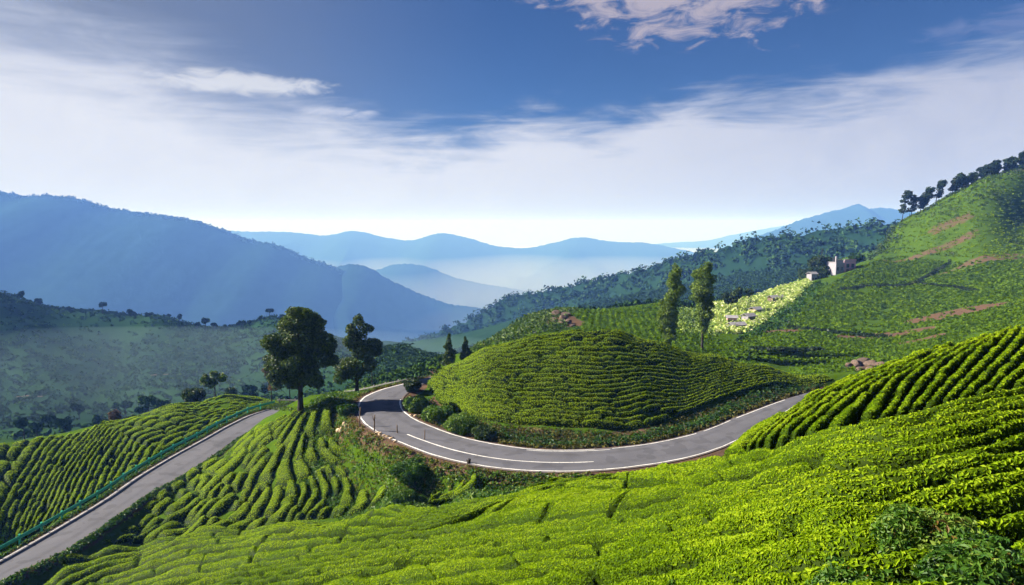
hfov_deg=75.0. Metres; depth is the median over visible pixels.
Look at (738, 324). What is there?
hut
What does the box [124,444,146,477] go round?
tea row
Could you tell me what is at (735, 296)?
tree
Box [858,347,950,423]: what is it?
tea row
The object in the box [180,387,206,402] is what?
shrub
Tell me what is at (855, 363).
rock
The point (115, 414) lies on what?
tree
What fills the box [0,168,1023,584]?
hillside
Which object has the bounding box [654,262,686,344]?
tree
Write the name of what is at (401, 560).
tea row
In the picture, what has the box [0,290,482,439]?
wood
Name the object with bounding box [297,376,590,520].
verge grass
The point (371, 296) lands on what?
mountain
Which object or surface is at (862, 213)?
mountain
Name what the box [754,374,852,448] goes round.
tea row
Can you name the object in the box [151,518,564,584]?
tea row
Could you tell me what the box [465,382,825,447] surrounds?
bank scrub
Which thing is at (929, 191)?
tree
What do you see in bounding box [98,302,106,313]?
tree
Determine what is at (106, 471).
tea row
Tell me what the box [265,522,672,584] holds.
tea row
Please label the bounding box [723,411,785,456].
tea row
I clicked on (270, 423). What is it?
tea row
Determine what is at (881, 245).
wood
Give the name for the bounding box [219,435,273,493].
tea row
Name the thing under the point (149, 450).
tea row
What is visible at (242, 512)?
tea row
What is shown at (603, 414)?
tea row
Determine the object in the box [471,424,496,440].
shrub
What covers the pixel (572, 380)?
tea row
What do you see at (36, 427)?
tree
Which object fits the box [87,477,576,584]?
tea row
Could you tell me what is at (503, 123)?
sky
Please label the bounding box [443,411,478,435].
shrub
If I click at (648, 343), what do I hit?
tea row
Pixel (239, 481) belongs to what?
tea row
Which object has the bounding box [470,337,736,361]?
tea row
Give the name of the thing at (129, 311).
tree
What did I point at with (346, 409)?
shrub
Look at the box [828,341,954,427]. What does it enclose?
tea row
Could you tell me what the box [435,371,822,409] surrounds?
tea row
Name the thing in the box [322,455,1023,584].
tea row
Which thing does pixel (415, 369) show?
scrub
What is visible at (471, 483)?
tea row
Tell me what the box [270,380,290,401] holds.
tree
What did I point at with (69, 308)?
tree
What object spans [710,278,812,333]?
garden plants
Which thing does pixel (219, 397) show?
tea row
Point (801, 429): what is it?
tea row
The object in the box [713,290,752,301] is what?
wood
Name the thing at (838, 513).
tea row
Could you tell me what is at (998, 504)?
tea row
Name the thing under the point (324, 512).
tea row
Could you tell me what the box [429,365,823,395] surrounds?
tea row
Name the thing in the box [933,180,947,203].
tree
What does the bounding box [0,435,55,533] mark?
tea row
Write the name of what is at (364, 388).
guard rail
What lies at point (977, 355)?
tea row
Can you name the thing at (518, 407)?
tea row
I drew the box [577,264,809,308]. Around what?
wood
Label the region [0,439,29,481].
tea row
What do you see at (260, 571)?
tea row
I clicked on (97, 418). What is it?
tree
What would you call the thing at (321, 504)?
tea row
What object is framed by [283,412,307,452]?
tea row
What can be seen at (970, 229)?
scrub
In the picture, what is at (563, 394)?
tea row
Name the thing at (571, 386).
tea row
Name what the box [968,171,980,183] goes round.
tree
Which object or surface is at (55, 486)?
tea row
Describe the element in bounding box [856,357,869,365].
rock
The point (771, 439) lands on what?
tea row
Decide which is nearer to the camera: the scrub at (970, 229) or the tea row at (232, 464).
the tea row at (232, 464)
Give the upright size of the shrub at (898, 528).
0.990 m
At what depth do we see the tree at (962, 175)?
317.97 m
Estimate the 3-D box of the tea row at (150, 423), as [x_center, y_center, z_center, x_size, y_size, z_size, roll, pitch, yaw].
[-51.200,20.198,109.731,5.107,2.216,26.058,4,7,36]
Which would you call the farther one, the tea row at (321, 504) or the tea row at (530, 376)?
the tea row at (530, 376)
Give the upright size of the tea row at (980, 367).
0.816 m
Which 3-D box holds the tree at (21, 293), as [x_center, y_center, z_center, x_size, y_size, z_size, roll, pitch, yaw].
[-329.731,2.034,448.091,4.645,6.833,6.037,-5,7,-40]
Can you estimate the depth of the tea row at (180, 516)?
72.45 m
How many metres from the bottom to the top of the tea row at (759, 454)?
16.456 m
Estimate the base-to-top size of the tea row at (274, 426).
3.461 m
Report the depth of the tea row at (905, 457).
10.17 m
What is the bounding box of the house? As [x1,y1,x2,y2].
[826,256,855,274]
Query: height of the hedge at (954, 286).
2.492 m
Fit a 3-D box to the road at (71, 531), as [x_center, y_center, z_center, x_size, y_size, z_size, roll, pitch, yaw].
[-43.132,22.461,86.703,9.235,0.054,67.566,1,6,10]
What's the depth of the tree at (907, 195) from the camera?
318.94 m
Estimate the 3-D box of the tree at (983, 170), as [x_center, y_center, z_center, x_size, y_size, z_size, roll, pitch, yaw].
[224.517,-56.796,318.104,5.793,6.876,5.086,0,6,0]
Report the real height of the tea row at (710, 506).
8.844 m
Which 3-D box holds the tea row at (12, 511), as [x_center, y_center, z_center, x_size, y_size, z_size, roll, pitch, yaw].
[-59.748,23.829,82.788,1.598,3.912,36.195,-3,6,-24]
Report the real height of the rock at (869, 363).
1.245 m
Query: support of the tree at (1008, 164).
on the hillside
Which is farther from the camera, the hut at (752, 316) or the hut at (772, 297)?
the hut at (772, 297)
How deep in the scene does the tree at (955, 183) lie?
317.80 m
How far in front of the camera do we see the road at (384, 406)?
62.81 m
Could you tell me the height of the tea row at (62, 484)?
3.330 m
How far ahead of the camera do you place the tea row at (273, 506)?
66.32 m
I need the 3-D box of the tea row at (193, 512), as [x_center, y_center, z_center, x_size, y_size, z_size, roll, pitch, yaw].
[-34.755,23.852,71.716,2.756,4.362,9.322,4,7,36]
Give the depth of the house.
259.48 m
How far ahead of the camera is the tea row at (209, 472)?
82.86 m
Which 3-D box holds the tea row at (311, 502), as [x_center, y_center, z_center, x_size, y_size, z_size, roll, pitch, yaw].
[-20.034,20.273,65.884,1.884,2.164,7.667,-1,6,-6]
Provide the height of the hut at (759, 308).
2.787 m
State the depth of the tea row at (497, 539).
29.15 m
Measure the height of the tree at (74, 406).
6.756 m
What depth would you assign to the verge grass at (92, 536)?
67.42 m
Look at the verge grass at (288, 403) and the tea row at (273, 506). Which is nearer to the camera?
the tea row at (273, 506)
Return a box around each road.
[0,404,289,581]
[356,377,808,472]
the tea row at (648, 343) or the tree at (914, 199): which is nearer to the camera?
the tea row at (648, 343)
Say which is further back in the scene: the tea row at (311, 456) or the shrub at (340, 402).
the shrub at (340, 402)
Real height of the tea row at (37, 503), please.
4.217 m
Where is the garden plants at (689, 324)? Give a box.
[675,306,719,335]
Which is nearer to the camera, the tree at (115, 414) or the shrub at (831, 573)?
the shrub at (831, 573)
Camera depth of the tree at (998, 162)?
316.74 m
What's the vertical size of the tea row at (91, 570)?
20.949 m
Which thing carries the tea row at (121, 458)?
on the hillside
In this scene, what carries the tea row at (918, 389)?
on the hillside
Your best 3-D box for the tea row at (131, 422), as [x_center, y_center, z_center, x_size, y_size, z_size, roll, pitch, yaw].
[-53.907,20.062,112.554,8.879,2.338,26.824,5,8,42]
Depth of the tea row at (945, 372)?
17.98 m
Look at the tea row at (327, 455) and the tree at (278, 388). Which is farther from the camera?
the tree at (278, 388)
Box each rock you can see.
[552,310,560,315]
[559,315,566,319]
[851,360,860,366]
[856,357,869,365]
[863,360,875,366]
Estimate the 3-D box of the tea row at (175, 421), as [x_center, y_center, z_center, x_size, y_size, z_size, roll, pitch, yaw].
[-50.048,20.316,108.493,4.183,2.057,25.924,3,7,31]
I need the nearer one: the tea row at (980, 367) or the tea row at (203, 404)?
the tea row at (980, 367)
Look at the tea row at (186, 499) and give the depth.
73.67 m
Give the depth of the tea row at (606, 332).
88.37 m
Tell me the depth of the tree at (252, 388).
213.69 m
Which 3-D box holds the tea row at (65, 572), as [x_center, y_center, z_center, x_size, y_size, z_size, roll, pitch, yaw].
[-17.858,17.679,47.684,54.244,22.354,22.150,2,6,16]
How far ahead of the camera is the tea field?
163.67 m
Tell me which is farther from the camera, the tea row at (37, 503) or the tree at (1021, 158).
the tree at (1021, 158)
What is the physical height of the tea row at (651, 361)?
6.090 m
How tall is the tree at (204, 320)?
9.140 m
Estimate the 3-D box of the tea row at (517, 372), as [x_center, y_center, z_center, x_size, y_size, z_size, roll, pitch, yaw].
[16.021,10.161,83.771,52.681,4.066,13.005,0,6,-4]
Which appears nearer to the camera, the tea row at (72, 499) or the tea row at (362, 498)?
the tea row at (362, 498)
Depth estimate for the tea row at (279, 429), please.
78.22 m
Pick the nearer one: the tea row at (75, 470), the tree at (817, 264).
the tea row at (75, 470)
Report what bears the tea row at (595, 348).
on the hillside
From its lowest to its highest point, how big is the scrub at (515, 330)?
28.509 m
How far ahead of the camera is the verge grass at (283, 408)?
81.26 m
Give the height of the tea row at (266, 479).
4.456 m
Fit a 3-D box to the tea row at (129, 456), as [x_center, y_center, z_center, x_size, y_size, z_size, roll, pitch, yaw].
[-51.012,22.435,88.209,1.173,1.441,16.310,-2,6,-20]
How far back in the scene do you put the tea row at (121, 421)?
111.52 m
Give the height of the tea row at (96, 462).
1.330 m
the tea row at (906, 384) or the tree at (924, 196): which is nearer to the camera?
the tea row at (906, 384)
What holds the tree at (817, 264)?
on the hillside
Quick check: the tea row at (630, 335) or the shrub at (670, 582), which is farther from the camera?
the tea row at (630, 335)
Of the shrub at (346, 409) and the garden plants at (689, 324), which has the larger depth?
the garden plants at (689, 324)
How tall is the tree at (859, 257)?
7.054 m
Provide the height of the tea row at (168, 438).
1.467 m
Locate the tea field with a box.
[571,255,1023,374]
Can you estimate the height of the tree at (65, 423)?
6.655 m
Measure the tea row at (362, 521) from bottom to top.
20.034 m
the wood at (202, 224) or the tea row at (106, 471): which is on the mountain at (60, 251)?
the wood at (202, 224)
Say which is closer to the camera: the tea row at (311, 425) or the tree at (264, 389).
the tea row at (311, 425)
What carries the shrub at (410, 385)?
on the hillside
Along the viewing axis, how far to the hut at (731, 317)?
172.71 m
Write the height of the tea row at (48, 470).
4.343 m
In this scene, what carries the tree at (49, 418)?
on the hillside
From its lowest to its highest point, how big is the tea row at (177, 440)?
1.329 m
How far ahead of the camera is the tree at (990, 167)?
316.52 m
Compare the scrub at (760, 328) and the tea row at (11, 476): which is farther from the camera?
the scrub at (760, 328)
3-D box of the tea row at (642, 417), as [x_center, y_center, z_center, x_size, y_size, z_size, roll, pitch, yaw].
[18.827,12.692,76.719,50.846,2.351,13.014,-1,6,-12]
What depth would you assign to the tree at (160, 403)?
204.58 m
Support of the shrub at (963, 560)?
on the hillside
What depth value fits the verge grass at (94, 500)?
80.87 m
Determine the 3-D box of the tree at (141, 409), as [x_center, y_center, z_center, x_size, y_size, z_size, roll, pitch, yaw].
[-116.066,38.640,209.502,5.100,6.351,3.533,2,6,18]
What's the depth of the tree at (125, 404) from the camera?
244.47 m
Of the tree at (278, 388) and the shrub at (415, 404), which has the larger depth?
the tree at (278, 388)
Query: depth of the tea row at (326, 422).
74.69 m
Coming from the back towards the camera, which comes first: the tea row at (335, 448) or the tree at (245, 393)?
the tree at (245, 393)
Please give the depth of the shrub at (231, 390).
142.62 m
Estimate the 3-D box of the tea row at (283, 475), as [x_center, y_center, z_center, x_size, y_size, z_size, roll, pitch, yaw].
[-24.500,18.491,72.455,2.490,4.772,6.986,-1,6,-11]
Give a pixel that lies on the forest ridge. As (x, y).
(758, 262)
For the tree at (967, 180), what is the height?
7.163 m
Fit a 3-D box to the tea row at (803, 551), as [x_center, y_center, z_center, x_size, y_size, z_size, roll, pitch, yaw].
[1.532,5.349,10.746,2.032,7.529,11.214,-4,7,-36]
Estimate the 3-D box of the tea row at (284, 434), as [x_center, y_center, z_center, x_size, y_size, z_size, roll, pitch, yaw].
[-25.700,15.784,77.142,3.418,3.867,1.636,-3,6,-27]
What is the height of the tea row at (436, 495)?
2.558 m
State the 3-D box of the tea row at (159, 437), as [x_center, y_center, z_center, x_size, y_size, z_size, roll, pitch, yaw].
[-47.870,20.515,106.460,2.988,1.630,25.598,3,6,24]
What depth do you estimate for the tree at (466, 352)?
105.07 m
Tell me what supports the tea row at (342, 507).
on the hillside
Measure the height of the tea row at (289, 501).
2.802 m
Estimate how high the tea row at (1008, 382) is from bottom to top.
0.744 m
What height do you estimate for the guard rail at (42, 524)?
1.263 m
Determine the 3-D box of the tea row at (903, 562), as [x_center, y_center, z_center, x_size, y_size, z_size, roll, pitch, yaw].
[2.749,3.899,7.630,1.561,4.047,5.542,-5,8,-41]
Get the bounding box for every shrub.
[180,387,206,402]
[224,386,237,394]
[333,399,350,409]
[336,403,358,415]
[386,486,416,502]
[389,454,429,484]
[402,395,429,412]
[403,378,422,392]
[420,405,454,424]
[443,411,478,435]
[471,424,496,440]
[667,579,676,584]
[804,555,905,584]
[869,503,992,556]
[910,528,1023,584]
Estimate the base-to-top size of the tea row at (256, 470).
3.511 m
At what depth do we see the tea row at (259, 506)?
67.28 m
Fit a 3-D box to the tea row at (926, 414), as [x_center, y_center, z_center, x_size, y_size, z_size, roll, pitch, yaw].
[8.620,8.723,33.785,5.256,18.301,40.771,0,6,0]
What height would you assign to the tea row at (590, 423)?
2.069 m
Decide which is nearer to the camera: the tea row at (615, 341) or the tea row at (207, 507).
the tea row at (207, 507)
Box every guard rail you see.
[0,401,274,549]
[277,375,429,402]
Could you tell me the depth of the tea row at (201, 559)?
40.77 m
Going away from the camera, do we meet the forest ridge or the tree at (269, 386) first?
the tree at (269, 386)
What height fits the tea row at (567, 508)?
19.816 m
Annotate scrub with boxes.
[345,344,443,388]
[459,306,578,360]
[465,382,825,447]
[736,279,827,339]
[877,166,1023,259]
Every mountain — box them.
[0,191,422,341]
[231,231,694,290]
[333,264,480,337]
[376,263,550,308]
[656,225,785,251]
[741,204,916,240]
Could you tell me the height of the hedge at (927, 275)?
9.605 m
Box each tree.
[13,416,28,439]
[17,291,24,296]
[28,422,43,436]
[34,298,42,303]
[38,414,57,431]
[47,416,72,432]
[65,306,72,311]
[70,402,84,419]
[90,415,107,425]
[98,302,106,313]
[108,409,125,420]
[111,400,132,416]
[126,309,132,317]
[134,405,149,413]
[138,395,156,411]
[144,312,153,316]
[153,399,170,408]
[199,370,227,396]
[201,317,209,327]
[236,320,245,325]
[241,391,252,395]
[242,384,258,395]
[259,306,339,414]
[260,385,267,397]
[261,368,276,401]
[265,308,273,314]
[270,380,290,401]
[333,313,383,391]
[440,332,456,365]
[459,336,471,359]
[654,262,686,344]
[688,261,716,348]
[720,286,753,308]
[798,268,805,279]
[802,248,840,279]
[847,252,866,263]
[898,190,912,220]
[907,194,921,216]
[918,192,929,212]
[921,186,935,210]
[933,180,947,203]
[948,175,961,193]
[957,172,965,190]
[961,175,972,187]
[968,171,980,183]
[976,166,988,177]
[984,163,997,174]
[990,159,1002,174]
[1002,158,1013,170]
[1009,156,1018,169]
[1018,151,1023,166]
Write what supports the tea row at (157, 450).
on the hillside
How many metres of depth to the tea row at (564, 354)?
82.19 m
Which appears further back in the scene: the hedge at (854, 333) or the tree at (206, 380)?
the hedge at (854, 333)
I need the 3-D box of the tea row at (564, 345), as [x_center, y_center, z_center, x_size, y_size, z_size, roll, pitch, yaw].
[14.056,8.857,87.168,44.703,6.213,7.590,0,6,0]
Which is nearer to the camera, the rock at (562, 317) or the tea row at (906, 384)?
the tea row at (906, 384)
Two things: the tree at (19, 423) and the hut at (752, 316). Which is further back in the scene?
the hut at (752, 316)
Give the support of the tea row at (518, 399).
on the hillside
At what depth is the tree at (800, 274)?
273.25 m
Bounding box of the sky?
[0,0,1023,247]
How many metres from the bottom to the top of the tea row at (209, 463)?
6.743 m
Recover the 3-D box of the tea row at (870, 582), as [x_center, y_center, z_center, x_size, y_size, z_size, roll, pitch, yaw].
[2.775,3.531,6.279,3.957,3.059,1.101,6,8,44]
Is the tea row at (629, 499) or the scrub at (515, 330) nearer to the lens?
the tea row at (629, 499)
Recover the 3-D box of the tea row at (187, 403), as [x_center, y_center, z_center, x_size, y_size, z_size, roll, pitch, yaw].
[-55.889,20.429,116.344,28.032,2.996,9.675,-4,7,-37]
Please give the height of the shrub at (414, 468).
2.256 m
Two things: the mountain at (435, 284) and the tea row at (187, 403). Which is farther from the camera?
the mountain at (435, 284)
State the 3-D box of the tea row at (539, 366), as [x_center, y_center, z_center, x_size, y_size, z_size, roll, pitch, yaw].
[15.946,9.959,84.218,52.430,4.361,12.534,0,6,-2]
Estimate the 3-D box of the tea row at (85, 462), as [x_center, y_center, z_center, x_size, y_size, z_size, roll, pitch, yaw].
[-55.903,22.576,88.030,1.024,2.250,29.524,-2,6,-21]
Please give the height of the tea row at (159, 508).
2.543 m
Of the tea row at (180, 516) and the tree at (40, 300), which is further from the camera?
the tree at (40, 300)
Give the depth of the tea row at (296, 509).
65.43 m
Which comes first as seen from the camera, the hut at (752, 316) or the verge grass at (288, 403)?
the verge grass at (288, 403)
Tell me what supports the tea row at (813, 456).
on the hillside
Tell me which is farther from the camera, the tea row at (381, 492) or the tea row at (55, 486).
the tea row at (55, 486)
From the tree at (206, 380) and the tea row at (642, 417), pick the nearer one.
the tea row at (642, 417)
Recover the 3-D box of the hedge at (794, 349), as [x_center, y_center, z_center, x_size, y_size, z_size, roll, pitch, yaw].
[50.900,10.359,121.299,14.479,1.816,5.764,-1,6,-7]
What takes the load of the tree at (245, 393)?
on the hillside
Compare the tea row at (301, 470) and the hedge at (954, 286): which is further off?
the hedge at (954, 286)
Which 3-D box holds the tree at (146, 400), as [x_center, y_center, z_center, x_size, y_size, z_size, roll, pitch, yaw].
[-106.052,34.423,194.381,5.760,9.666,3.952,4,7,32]
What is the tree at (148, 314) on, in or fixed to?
on the hillside
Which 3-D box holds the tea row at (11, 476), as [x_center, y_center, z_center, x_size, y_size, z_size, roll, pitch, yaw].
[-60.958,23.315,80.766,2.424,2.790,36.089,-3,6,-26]
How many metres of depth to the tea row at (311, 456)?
71.37 m
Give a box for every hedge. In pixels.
[750,345,824,352]
[786,325,892,337]
[837,259,950,290]
[917,281,977,290]
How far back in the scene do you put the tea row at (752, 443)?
21.07 m
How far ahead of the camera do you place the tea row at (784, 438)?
19.47 m
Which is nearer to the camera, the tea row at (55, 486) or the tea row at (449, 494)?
the tea row at (449, 494)
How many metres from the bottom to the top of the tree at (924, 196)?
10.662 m
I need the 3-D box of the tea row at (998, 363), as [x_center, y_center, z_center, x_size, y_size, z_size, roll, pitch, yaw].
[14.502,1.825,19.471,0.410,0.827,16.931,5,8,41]
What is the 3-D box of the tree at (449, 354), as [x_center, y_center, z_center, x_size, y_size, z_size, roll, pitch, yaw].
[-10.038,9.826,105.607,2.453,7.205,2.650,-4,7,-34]
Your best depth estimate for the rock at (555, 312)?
151.80 m
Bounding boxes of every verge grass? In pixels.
[0,401,293,557]
[0,432,246,584]
[262,373,432,409]
[277,375,425,413]
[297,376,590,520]
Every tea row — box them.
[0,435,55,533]
[0,435,63,552]
[0,436,45,508]
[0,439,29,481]
[0,443,10,459]
[2,433,71,551]
[11,432,80,548]
[17,428,89,544]
[25,424,97,538]
[33,424,101,531]
[42,424,105,527]
[44,472,613,584]
[51,426,108,520]
[56,475,589,584]
[58,471,630,564]
[59,427,112,512]
[67,429,115,508]
[72,477,575,584]
[75,430,118,503]
[83,432,123,505]
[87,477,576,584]
[94,436,129,497]
[102,394,270,423]
[102,395,275,425]
[102,396,278,426]
[102,474,200,542]
[102,478,626,584]
[103,439,133,491]
[105,399,268,426]
[110,400,276,430]
[112,442,139,485]
[114,478,208,543]
[119,402,276,433]
[124,403,273,438]
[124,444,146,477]
[127,468,199,518]
[128,475,221,543]
[128,495,611,584]
[129,404,259,441]
[135,404,269,444]
[137,445,154,469]
[140,482,223,544]
[143,404,271,446]
[151,404,272,448]
[151,443,165,461]
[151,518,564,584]
[156,484,231,538]
[161,407,261,454]
[177,492,239,536]
[189,520,589,584]
[193,488,250,531]
[199,426,269,481]
[202,425,261,472]
[207,528,543,584]
[211,488,259,527]
[212,428,271,478]
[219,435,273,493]
[225,511,679,584]
[227,487,271,530]
[231,445,268,493]
[242,452,273,492]
[246,485,283,530]
[255,443,284,494]
[263,479,297,525]
[264,409,296,427]
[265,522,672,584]
[270,410,299,434]
[272,411,299,439]
[273,433,299,488]
[274,409,302,447]
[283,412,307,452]
[285,482,307,521]
[293,432,310,482]
[294,475,319,520]
[304,409,318,440]
[305,439,326,476]
[305,469,329,520]
[317,437,340,467]
[317,466,339,519]
[319,407,332,435]
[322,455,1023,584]
[328,437,342,457]
[330,466,353,518]
[348,473,368,515]
[366,485,387,509]
[393,467,1023,584]
[427,363,809,388]
[427,363,819,393]
[427,469,477,505]
[428,479,464,501]
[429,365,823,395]
[431,364,816,384]
[431,367,818,397]
[432,364,814,381]
[432,491,441,498]
[433,369,819,403]
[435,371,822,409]
[436,363,812,378]
[438,359,810,375]
[438,374,826,413]
[442,354,804,374]
[444,376,830,418]
[446,350,764,366]
[450,345,752,364]
[450,377,829,423]
[458,378,834,430]
[459,341,740,363]
[463,333,730,359]
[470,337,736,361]
[472,418,1023,536]
[480,331,737,361]
[482,409,1023,522]
[491,330,720,355]
[497,329,691,352]
[498,482,1023,584]
[502,432,1023,538]
[543,450,1023,546]
[544,399,1023,487]
[601,511,1023,584]
[650,394,1023,475]
[658,386,1023,466]
[704,539,1023,584]
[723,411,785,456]
[746,388,821,451]
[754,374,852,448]
[763,368,875,449]
[774,359,899,449]
[789,348,925,442]
[805,345,940,435]
[813,564,1023,584]
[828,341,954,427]
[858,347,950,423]
[879,337,974,418]
[895,332,986,415]
[909,331,997,412]
[924,325,1011,409]
[943,325,1020,402]
[960,326,1023,398]
[976,345,1023,395]
[994,361,1023,390]
[1013,376,1023,388]
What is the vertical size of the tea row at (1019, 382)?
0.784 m
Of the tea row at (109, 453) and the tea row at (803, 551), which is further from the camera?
the tea row at (109, 453)
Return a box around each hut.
[725,315,738,321]
[727,321,746,326]
[740,313,756,320]
[748,306,762,311]
[767,295,784,302]
[805,272,817,280]
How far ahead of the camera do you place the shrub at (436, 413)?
71.20 m
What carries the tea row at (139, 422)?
on the hillside
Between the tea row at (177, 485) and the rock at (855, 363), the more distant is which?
the rock at (855, 363)
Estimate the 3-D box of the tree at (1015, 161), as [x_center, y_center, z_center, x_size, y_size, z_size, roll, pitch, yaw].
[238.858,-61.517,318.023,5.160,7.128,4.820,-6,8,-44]
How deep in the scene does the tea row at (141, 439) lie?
101.43 m
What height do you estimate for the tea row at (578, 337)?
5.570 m
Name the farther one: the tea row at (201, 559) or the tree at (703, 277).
the tree at (703, 277)
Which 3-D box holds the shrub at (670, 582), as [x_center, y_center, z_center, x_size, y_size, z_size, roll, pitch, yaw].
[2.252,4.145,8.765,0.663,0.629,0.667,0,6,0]
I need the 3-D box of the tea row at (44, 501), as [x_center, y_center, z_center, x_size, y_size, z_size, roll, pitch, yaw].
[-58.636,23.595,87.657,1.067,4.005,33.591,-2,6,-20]
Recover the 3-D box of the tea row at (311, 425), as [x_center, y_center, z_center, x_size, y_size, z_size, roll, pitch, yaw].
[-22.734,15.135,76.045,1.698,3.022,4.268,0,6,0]
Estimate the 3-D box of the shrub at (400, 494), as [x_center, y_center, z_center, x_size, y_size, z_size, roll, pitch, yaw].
[-9.332,17.148,56.440,2.621,1.253,2.680,0,6,0]
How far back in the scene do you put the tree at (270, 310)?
449.17 m
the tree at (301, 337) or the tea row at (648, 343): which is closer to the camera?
the tree at (301, 337)
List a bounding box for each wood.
[0,189,344,273]
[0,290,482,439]
[404,217,899,341]
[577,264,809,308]
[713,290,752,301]
[863,221,905,260]
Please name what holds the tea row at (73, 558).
on the hillside
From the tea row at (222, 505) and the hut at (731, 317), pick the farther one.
the hut at (731, 317)
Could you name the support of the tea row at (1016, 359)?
on the hillside
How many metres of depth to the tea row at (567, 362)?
80.00 m
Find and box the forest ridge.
[402,223,892,341]
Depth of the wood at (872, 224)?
662.95 m
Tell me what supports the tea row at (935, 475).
on the hillside
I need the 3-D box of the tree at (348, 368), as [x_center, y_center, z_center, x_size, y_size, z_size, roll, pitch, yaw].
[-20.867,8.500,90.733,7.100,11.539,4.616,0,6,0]
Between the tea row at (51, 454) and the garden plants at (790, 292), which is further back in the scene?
the garden plants at (790, 292)
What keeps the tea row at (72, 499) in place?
on the hillside
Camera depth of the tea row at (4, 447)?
90.01 m
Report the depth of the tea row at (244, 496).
69.89 m

